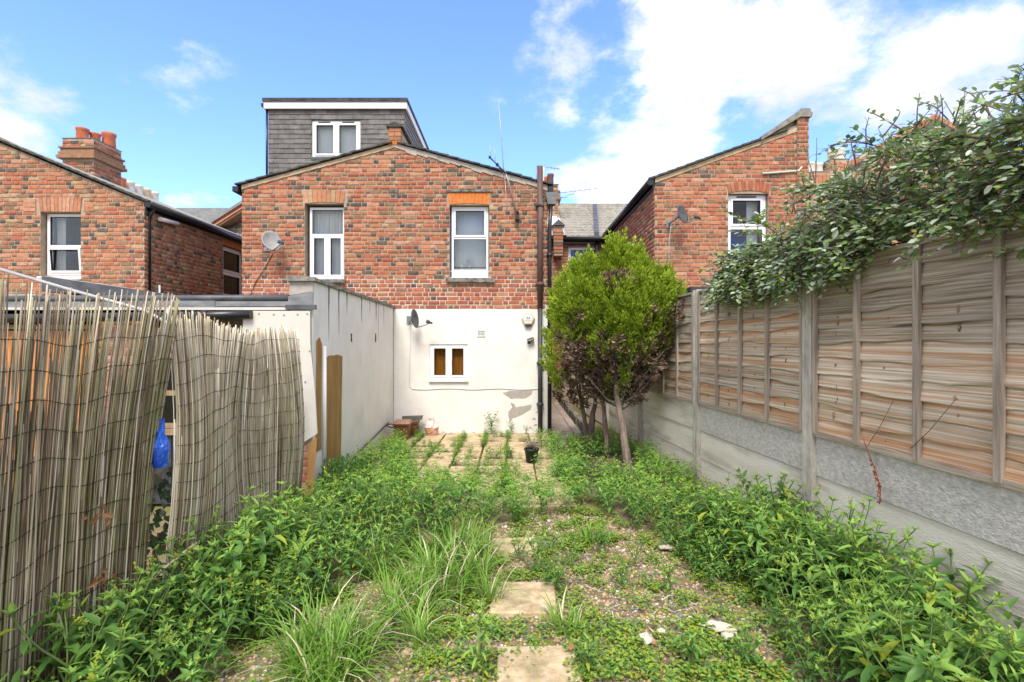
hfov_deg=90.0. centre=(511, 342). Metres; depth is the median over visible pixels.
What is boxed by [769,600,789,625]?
leafy weed
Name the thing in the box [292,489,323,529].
leafy weed
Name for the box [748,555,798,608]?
leafy weed
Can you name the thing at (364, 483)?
leafy weed
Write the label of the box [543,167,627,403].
terraced house
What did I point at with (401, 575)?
grass tuft
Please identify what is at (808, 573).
leafy weed
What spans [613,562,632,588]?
leafy weed
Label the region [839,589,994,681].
leafy weed
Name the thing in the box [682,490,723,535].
leafy weed
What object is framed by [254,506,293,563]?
leafy weed
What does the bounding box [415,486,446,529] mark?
leafy weed
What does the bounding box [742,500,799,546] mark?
leafy weed
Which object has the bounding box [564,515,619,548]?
grass tuft
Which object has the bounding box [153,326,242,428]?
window
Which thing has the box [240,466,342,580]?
leafy weed
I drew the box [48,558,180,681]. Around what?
leafy weed
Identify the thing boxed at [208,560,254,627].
leafy weed
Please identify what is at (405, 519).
leafy weed
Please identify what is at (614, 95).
sky
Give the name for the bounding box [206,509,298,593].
leafy weed
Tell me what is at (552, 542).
leafy weed
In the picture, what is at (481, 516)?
leafy weed
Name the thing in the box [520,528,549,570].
leafy weed
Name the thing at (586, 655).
leafy weed
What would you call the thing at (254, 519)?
leafy weed
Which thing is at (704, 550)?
leafy weed
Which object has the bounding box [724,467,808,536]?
leafy weed
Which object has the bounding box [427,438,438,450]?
leafy weed
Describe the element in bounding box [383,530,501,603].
grass tuft
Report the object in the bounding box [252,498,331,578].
leafy weed
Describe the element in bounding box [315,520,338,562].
leafy weed
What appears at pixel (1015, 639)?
leafy weed
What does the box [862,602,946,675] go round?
leafy weed
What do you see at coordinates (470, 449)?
leafy weed
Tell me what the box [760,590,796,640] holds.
leafy weed
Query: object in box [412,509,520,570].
grass tuft
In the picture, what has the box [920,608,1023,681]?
leafy weed
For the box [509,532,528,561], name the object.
leafy weed
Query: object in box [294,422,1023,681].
weed bed
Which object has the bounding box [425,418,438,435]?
rubbish bag
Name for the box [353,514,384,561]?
leafy weed
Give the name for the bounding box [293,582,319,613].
leafy weed
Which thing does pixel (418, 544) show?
leafy weed
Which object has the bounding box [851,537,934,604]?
leafy weed
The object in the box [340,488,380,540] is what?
leafy weed
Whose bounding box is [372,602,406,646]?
leafy weed
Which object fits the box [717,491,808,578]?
leafy weed
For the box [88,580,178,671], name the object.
leafy weed
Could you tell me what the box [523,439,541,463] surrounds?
flower pot
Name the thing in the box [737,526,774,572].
leafy weed
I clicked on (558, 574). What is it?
leafy weed
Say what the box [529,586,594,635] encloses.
grass tuft
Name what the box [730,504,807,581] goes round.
leafy weed
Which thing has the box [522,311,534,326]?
alarm box
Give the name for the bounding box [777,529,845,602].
leafy weed
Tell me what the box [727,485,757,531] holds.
leafy weed
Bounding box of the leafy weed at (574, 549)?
[559,530,582,568]
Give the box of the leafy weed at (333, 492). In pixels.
[317,481,349,514]
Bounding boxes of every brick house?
[0,126,241,294]
[232,98,557,435]
[602,108,812,292]
[809,114,1015,250]
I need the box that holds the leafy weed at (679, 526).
[659,507,694,546]
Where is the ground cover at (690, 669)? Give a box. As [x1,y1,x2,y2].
[178,501,835,681]
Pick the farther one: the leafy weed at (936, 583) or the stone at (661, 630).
the stone at (661, 630)
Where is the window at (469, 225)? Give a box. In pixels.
[451,207,488,276]
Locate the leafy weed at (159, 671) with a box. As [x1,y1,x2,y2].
[124,661,164,681]
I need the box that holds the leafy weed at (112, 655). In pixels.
[31,616,163,681]
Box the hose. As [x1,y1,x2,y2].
[341,422,388,470]
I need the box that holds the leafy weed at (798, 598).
[776,573,813,631]
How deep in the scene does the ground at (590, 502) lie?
3.29 m
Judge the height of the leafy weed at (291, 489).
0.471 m
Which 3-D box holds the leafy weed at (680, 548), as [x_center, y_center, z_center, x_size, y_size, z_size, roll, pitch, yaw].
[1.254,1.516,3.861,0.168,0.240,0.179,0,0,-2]
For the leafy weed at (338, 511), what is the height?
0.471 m
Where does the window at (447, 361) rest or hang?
in the brick house at (377, 199)
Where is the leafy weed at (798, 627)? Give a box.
[781,607,822,661]
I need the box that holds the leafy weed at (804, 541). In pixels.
[782,517,864,582]
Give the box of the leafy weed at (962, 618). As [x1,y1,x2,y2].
[863,578,976,654]
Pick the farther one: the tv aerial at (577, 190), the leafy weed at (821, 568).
the tv aerial at (577, 190)
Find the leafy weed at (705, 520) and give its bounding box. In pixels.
[682,492,737,548]
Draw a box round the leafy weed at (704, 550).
[683,531,716,570]
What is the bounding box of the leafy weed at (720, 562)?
[707,535,737,579]
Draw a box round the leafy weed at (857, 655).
[848,633,919,681]
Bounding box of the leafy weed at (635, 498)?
[626,484,652,525]
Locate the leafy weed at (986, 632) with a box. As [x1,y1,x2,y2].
[920,616,996,680]
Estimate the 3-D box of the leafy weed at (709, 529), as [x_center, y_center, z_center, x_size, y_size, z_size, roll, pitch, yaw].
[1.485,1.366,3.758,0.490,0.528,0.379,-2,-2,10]
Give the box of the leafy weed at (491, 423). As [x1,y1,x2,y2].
[482,412,498,431]
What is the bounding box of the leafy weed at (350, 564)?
[333,536,372,587]
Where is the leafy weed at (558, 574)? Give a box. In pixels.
[534,542,577,590]
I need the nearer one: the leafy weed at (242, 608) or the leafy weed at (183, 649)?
the leafy weed at (183, 649)
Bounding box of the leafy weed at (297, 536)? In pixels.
[268,508,315,567]
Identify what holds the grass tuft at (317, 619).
on the ground at (590, 502)
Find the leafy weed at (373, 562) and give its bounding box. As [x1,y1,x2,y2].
[360,546,380,577]
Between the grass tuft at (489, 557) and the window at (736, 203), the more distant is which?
the window at (736, 203)
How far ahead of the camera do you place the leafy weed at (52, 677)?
2.04 m
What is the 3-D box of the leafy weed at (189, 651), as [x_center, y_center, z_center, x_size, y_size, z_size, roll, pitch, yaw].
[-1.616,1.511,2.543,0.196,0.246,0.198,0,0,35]
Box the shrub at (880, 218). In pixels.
[694,63,1023,315]
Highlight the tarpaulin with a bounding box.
[151,418,170,467]
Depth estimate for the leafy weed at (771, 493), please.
4.06 m
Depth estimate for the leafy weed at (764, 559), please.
3.15 m
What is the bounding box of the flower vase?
[466,257,472,269]
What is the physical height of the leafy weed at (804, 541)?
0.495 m
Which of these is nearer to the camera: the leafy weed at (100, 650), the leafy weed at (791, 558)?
the leafy weed at (100, 650)
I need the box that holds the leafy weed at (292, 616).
[283,605,301,627]
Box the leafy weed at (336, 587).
[330,576,348,597]
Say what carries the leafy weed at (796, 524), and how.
on the ground at (590, 502)
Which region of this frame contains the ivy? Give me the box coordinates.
[145,465,172,597]
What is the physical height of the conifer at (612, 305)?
3.182 m
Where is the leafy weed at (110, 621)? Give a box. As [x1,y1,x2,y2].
[38,577,147,680]
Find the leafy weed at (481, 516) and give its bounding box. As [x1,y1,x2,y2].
[473,508,488,522]
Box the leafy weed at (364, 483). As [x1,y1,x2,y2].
[340,472,384,536]
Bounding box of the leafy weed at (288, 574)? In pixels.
[266,554,310,594]
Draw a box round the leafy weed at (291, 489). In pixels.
[279,480,301,521]
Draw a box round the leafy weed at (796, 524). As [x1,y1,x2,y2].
[764,517,840,600]
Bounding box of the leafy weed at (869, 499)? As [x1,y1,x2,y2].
[803,484,924,588]
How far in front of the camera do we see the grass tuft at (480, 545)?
4.01 m
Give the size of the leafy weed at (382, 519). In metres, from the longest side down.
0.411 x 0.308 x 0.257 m
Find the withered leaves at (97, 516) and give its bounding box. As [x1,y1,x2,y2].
[80,505,113,527]
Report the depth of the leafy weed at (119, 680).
2.04 m
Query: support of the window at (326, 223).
in the brick house at (377, 199)
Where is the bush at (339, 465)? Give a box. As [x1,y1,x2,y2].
[314,451,374,507]
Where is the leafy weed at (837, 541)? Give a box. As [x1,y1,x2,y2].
[814,521,872,579]
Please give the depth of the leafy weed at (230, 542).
2.98 m
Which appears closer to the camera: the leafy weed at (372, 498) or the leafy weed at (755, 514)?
the leafy weed at (755, 514)
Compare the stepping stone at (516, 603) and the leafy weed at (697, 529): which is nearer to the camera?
the stepping stone at (516, 603)
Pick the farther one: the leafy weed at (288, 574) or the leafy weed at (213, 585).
the leafy weed at (288, 574)
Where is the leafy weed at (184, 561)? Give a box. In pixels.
[144,542,222,626]
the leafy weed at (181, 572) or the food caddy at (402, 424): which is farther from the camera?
the food caddy at (402, 424)
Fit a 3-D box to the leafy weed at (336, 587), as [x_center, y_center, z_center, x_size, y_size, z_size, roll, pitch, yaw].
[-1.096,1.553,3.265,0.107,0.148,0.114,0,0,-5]
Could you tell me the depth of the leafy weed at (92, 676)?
1.99 m
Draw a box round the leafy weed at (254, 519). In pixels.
[174,485,304,586]
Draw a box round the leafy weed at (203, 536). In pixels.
[162,505,254,591]
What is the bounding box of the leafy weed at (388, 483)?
[383,480,417,534]
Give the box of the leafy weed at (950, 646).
[894,605,1023,681]
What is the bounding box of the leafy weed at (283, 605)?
[267,581,302,622]
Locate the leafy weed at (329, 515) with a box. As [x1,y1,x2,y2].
[312,494,356,552]
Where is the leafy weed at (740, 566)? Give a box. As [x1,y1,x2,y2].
[729,550,748,585]
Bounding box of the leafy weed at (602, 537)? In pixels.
[592,524,613,554]
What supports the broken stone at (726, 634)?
on the ground at (590, 502)
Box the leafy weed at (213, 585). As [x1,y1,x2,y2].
[144,570,223,646]
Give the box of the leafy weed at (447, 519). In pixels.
[432,514,449,539]
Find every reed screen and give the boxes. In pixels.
[0,273,179,681]
[161,308,304,602]
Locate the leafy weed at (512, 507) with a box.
[500,490,521,527]
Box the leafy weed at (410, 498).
[390,481,428,532]
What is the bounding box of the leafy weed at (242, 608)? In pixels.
[218,576,264,634]
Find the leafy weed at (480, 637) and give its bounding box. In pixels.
[456,599,499,678]
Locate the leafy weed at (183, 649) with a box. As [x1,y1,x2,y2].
[160,623,218,681]
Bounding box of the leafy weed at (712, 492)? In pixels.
[696,484,726,506]
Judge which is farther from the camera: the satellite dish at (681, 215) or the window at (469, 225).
the window at (469, 225)
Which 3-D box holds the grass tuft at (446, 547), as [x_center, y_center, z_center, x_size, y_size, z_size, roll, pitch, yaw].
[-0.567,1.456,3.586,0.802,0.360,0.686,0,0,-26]
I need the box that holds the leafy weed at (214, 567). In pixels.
[175,537,271,634]
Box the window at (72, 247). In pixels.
[47,214,80,275]
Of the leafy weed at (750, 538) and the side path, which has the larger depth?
the side path
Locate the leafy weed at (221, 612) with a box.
[187,574,250,661]
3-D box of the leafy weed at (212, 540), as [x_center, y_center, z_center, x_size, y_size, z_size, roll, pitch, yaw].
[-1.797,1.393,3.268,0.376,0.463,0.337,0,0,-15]
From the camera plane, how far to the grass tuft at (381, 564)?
3.57 m
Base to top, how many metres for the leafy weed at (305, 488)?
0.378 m
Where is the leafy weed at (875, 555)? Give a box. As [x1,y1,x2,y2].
[817,518,907,600]
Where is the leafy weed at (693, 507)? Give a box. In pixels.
[678,493,716,545]
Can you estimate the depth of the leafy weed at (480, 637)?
2.45 m
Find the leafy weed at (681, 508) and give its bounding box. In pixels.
[678,504,692,535]
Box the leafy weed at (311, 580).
[293,557,325,608]
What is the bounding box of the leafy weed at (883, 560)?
[791,550,907,665]
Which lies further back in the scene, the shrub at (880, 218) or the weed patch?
the weed patch
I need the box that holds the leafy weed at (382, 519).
[362,505,393,549]
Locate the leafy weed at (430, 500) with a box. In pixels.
[398,476,434,529]
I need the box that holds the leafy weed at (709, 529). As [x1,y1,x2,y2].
[680,489,745,555]
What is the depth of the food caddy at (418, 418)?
8.77 m
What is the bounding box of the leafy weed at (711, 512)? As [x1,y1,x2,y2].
[693,485,738,549]
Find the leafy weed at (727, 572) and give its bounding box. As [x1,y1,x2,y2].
[722,554,739,580]
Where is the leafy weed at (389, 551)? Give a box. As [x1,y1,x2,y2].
[381,539,398,568]
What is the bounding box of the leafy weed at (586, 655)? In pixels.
[568,622,606,675]
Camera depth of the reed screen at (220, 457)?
3.61 m
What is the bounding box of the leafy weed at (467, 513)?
[462,505,474,523]
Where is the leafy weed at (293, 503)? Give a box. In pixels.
[272,495,306,514]
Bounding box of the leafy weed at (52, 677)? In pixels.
[30,666,55,681]
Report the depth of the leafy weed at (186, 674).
2.23 m
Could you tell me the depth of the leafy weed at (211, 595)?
2.71 m
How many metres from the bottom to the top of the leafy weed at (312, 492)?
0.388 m
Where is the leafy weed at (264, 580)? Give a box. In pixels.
[211,539,290,625]
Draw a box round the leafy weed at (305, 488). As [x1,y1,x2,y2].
[294,483,317,505]
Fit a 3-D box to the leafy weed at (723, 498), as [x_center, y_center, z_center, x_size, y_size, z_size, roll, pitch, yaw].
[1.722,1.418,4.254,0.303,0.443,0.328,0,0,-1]
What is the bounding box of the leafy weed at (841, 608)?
[805,583,870,626]
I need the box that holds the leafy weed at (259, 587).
[234,576,267,619]
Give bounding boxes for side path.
[550,400,595,445]
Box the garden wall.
[286,275,394,500]
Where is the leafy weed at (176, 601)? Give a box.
[116,557,198,640]
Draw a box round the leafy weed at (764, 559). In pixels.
[741,536,794,597]
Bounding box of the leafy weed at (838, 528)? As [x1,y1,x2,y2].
[760,496,900,599]
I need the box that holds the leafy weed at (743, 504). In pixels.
[727,480,793,523]
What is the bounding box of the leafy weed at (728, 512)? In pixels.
[706,506,745,561]
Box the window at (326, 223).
[310,207,343,278]
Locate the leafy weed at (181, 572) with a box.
[127,536,218,631]
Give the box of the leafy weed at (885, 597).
[868,576,944,639]
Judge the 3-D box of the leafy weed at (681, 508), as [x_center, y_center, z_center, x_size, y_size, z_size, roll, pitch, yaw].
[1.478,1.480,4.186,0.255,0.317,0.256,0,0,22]
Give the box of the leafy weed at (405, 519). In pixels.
[388,508,419,553]
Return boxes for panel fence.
[583,218,1023,654]
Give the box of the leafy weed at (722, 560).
[706,540,726,567]
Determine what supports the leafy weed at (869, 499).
on the ground at (590, 502)
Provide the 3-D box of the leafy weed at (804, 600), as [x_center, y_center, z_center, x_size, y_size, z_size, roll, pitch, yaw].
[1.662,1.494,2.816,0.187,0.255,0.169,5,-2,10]
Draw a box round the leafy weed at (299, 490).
[259,487,305,528]
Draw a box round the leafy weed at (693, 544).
[678,526,704,565]
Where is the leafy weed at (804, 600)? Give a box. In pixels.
[799,589,831,632]
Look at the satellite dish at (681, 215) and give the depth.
8.75 m
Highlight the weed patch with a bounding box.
[568,452,658,487]
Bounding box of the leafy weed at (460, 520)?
[449,502,477,536]
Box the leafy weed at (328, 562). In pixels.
[302,545,342,587]
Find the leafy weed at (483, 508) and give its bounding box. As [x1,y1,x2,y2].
[472,487,494,524]
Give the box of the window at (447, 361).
[430,344,467,378]
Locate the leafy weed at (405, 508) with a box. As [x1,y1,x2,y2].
[389,501,417,545]
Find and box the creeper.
[863,400,954,503]
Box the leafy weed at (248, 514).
[205,495,295,573]
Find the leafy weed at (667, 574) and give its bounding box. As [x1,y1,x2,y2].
[654,557,680,590]
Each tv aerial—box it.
[489,100,518,220]
[560,187,597,197]
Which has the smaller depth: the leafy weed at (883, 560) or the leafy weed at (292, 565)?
the leafy weed at (883, 560)
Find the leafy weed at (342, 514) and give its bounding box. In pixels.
[322,508,356,553]
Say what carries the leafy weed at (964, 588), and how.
on the ground at (590, 502)
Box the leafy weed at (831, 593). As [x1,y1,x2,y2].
[817,575,872,634]
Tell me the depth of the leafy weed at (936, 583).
2.48 m
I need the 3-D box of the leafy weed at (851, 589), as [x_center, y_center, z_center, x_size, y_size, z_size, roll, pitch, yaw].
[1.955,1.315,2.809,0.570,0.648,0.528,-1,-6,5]
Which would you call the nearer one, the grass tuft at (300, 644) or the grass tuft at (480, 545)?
the grass tuft at (300, 644)
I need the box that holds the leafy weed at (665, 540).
[657,530,674,549]
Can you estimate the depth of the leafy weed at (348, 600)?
2.82 m
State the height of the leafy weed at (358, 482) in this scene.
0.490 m
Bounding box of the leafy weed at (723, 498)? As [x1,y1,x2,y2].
[707,484,733,512]
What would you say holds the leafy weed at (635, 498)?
on the ground at (590, 502)
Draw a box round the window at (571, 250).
[568,247,594,261]
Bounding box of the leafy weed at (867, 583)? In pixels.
[825,575,903,621]
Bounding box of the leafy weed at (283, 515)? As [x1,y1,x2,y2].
[220,491,327,585]
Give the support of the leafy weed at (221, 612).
on the ground at (590, 502)
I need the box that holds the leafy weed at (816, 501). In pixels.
[785,489,826,529]
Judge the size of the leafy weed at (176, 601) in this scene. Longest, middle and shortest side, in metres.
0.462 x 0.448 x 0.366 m
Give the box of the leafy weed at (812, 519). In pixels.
[759,499,843,555]
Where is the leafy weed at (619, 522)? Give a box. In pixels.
[615,515,624,527]
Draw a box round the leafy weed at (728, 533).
[709,519,764,576]
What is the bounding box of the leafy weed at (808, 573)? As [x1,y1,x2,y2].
[757,496,876,618]
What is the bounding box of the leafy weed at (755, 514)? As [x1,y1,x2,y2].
[748,486,826,565]
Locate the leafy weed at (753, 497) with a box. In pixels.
[714,473,794,536]
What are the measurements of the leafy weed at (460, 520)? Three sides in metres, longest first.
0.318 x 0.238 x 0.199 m
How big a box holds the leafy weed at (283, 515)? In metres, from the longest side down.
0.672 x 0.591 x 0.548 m
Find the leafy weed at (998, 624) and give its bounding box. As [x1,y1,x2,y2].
[952,607,1022,679]
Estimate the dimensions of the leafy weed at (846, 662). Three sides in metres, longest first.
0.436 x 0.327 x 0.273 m
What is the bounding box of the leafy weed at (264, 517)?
[258,505,284,529]
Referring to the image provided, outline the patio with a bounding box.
[306,433,576,511]
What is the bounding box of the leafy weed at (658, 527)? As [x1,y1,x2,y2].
[652,515,671,533]
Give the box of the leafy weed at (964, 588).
[883,563,999,672]
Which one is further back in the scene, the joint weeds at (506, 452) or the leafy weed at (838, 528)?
the joint weeds at (506, 452)
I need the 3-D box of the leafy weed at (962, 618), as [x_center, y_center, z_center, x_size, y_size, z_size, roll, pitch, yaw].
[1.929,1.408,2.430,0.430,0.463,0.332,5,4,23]
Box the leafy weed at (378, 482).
[353,477,401,527]
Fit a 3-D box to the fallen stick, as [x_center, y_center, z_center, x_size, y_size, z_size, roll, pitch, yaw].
[-1.905,1.230,2.885,0.018,0.116,0.290,0,0,18]
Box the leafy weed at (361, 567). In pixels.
[354,554,370,575]
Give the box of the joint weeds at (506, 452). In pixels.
[334,427,577,492]
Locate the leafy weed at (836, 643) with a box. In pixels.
[813,591,895,680]
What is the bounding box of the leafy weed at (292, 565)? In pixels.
[273,538,326,607]
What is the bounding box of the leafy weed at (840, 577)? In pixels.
[802,537,879,608]
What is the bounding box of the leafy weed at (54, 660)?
[0,580,143,681]
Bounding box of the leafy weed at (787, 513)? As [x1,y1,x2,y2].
[756,494,808,531]
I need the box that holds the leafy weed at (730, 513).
[698,492,751,542]
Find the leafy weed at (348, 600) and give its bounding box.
[340,599,368,627]
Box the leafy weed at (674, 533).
[667,521,688,545]
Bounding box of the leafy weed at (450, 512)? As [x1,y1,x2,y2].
[428,490,456,523]
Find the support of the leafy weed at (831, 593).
on the ground at (590, 502)
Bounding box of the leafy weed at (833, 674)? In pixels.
[813,654,848,681]
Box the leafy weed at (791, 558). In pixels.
[752,524,822,596]
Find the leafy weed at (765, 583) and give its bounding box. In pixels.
[758,570,779,595]
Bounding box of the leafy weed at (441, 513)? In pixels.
[423,502,453,537]
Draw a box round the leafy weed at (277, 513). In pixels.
[220,491,311,589]
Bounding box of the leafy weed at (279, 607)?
[253,578,298,640]
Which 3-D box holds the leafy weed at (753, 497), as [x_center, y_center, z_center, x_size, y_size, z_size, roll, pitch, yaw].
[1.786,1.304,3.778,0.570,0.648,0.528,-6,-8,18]
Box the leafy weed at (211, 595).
[178,567,261,647]
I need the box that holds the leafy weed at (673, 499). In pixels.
[656,490,682,530]
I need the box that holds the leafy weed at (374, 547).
[357,533,386,567]
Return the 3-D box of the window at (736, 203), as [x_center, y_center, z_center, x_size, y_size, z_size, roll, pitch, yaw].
[4.156,-1.964,9.359,0.721,1.346,0.582,0,0,0]
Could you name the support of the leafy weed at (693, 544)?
on the ground at (590, 502)
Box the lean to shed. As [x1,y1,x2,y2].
[0,276,317,503]
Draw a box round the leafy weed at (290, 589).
[258,586,293,634]
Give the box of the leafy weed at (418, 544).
[410,529,431,555]
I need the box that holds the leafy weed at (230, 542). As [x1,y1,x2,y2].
[184,530,275,600]
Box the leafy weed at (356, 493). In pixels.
[334,489,364,528]
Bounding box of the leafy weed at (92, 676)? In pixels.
[84,667,135,681]
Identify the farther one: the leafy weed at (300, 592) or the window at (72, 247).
the window at (72, 247)
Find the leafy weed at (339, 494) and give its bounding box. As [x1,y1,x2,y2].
[326,482,352,517]
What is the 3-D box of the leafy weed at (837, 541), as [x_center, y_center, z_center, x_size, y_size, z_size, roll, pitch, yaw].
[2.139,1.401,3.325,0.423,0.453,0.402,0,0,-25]
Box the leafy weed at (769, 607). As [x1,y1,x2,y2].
[762,597,780,617]
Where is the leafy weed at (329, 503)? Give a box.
[314,495,359,553]
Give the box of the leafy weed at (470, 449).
[464,443,474,456]
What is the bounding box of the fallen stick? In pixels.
[152,542,197,579]
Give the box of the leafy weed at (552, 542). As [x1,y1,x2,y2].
[537,520,563,548]
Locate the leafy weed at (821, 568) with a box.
[797,540,848,593]
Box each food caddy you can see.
[387,419,412,439]
[402,415,422,435]
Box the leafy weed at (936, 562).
[897,535,1002,640]
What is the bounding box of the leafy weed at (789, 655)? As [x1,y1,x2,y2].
[779,638,799,663]
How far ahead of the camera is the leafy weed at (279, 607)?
2.77 m
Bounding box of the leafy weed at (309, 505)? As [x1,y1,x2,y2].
[293,494,315,519]
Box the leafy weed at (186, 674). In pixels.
[158,652,217,681]
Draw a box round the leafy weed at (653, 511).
[637,490,663,530]
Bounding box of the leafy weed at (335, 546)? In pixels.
[297,526,342,583]
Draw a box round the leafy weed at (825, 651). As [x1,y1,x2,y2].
[795,633,830,678]
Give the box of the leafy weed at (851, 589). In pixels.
[812,527,926,618]
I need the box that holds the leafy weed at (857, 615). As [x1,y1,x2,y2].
[836,593,902,654]
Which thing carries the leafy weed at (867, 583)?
on the ground at (590, 502)
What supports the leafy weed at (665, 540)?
on the ground at (590, 502)
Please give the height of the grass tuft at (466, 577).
0.423 m
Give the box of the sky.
[0,0,1023,207]
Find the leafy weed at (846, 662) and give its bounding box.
[809,609,896,681]
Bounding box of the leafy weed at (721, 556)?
[696,523,742,574]
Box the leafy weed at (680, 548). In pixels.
[669,525,690,559]
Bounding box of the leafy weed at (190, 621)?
[152,603,211,666]
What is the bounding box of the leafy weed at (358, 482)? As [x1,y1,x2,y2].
[328,469,369,522]
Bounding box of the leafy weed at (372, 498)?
[358,477,404,534]
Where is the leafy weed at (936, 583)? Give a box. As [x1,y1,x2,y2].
[869,548,994,673]
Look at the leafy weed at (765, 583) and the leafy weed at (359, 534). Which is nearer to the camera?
the leafy weed at (765, 583)
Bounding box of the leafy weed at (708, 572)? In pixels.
[702,556,722,587]
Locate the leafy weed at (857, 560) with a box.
[812,555,939,674]
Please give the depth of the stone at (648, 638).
2.72 m
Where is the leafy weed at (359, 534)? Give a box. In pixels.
[342,519,378,566]
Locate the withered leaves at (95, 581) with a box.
[86,568,115,588]
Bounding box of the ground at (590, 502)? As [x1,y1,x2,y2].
[32,404,983,681]
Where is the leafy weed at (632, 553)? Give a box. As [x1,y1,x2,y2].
[627,540,646,567]
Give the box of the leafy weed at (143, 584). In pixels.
[102,559,185,659]
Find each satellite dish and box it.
[250,231,283,294]
[407,309,432,327]
[666,205,700,263]
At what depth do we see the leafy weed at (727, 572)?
3.40 m
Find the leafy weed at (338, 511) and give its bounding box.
[301,492,348,541]
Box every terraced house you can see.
[121,177,241,235]
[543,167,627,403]
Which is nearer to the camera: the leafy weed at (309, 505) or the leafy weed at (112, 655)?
the leafy weed at (112, 655)
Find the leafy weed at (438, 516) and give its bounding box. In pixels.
[428,505,446,527]
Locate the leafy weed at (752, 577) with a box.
[741,549,774,593]
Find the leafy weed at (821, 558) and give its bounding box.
[790,495,935,610]
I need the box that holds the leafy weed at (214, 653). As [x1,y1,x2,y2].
[182,613,240,679]
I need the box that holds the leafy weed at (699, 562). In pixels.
[685,547,704,575]
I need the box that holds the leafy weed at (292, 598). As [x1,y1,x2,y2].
[264,572,311,619]
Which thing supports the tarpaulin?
attached to the reed screen at (44, 551)
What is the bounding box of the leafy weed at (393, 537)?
[385,524,408,549]
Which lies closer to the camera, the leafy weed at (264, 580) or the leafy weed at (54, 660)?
the leafy weed at (54, 660)
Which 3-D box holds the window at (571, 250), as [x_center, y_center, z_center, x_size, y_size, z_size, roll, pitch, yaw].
[1.897,-1.776,13.945,0.846,1.592,0.570,0,0,0]
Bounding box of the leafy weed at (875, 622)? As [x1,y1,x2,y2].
[823,593,946,681]
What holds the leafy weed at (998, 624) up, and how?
on the ground at (590, 502)
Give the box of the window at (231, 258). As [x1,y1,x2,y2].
[223,246,240,294]
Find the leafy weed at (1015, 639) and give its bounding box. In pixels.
[883,612,1023,681]
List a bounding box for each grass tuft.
[215,563,405,681]
[221,598,399,681]
[229,592,347,681]
[249,598,411,681]
[253,570,430,681]
[280,595,438,681]
[312,591,416,671]
[328,524,415,580]
[330,547,456,632]
[362,576,470,655]
[365,537,454,608]
[373,554,475,631]
[381,534,433,571]
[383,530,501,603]
[385,520,489,581]
[389,518,524,619]
[410,516,461,555]
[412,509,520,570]
[434,524,527,576]
[436,514,481,545]
[450,547,538,610]
[454,510,520,558]
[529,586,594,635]
[535,601,597,643]
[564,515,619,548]
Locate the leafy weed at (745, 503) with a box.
[707,481,771,540]
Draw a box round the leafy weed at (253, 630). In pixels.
[225,575,272,645]
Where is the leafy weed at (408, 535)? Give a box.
[400,523,417,546]
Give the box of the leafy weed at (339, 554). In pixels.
[334,536,358,566]
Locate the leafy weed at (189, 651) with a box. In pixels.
[162,618,207,669]
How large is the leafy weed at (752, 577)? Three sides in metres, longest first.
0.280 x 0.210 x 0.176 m
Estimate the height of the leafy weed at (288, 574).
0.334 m
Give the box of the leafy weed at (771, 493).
[743,472,807,516]
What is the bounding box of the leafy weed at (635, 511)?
[628,501,651,533]
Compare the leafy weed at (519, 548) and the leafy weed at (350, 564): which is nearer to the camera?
the leafy weed at (350, 564)
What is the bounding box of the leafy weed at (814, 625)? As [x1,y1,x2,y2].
[799,593,851,660]
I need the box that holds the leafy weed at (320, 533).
[304,505,334,548]
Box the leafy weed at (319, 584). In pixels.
[302,560,334,601]
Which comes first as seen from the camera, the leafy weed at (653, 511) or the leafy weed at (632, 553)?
the leafy weed at (632, 553)
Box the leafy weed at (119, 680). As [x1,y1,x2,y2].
[79,675,126,681]
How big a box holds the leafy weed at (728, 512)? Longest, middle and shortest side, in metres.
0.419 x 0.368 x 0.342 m
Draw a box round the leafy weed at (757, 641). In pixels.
[729,616,765,663]
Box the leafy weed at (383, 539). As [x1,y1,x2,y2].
[362,520,395,571]
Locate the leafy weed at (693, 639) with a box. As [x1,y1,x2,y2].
[671,617,711,662]
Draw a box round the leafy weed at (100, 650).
[20,561,162,681]
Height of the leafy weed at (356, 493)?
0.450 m
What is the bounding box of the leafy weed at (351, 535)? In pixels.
[326,517,363,567]
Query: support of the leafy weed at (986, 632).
on the ground at (590, 502)
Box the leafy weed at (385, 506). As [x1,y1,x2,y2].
[376,496,390,526]
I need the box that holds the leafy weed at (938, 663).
[842,594,1009,681]
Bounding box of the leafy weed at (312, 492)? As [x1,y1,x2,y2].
[293,490,321,517]
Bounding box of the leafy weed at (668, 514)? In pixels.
[654,494,684,535]
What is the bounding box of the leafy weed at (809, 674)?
[783,629,830,681]
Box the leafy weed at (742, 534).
[710,503,775,570]
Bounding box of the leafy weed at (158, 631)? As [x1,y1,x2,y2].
[109,605,199,681]
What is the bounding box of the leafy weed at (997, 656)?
[958,607,1023,681]
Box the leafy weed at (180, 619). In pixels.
[133,605,195,679]
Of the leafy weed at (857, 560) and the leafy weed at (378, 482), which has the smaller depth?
the leafy weed at (857, 560)
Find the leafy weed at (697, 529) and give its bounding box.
[680,517,716,559]
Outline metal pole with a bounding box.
[0,268,167,323]
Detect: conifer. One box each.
[538,270,596,448]
[546,226,687,467]
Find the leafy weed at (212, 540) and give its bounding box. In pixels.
[202,528,249,573]
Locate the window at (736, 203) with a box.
[728,195,765,262]
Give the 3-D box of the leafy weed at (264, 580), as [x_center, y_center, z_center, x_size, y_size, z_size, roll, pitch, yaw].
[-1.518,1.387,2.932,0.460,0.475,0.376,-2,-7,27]
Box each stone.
[489,582,556,617]
[492,537,539,559]
[497,646,582,681]
[639,632,655,644]
[656,628,665,631]
[658,544,673,549]
[700,620,738,634]
[721,631,733,640]

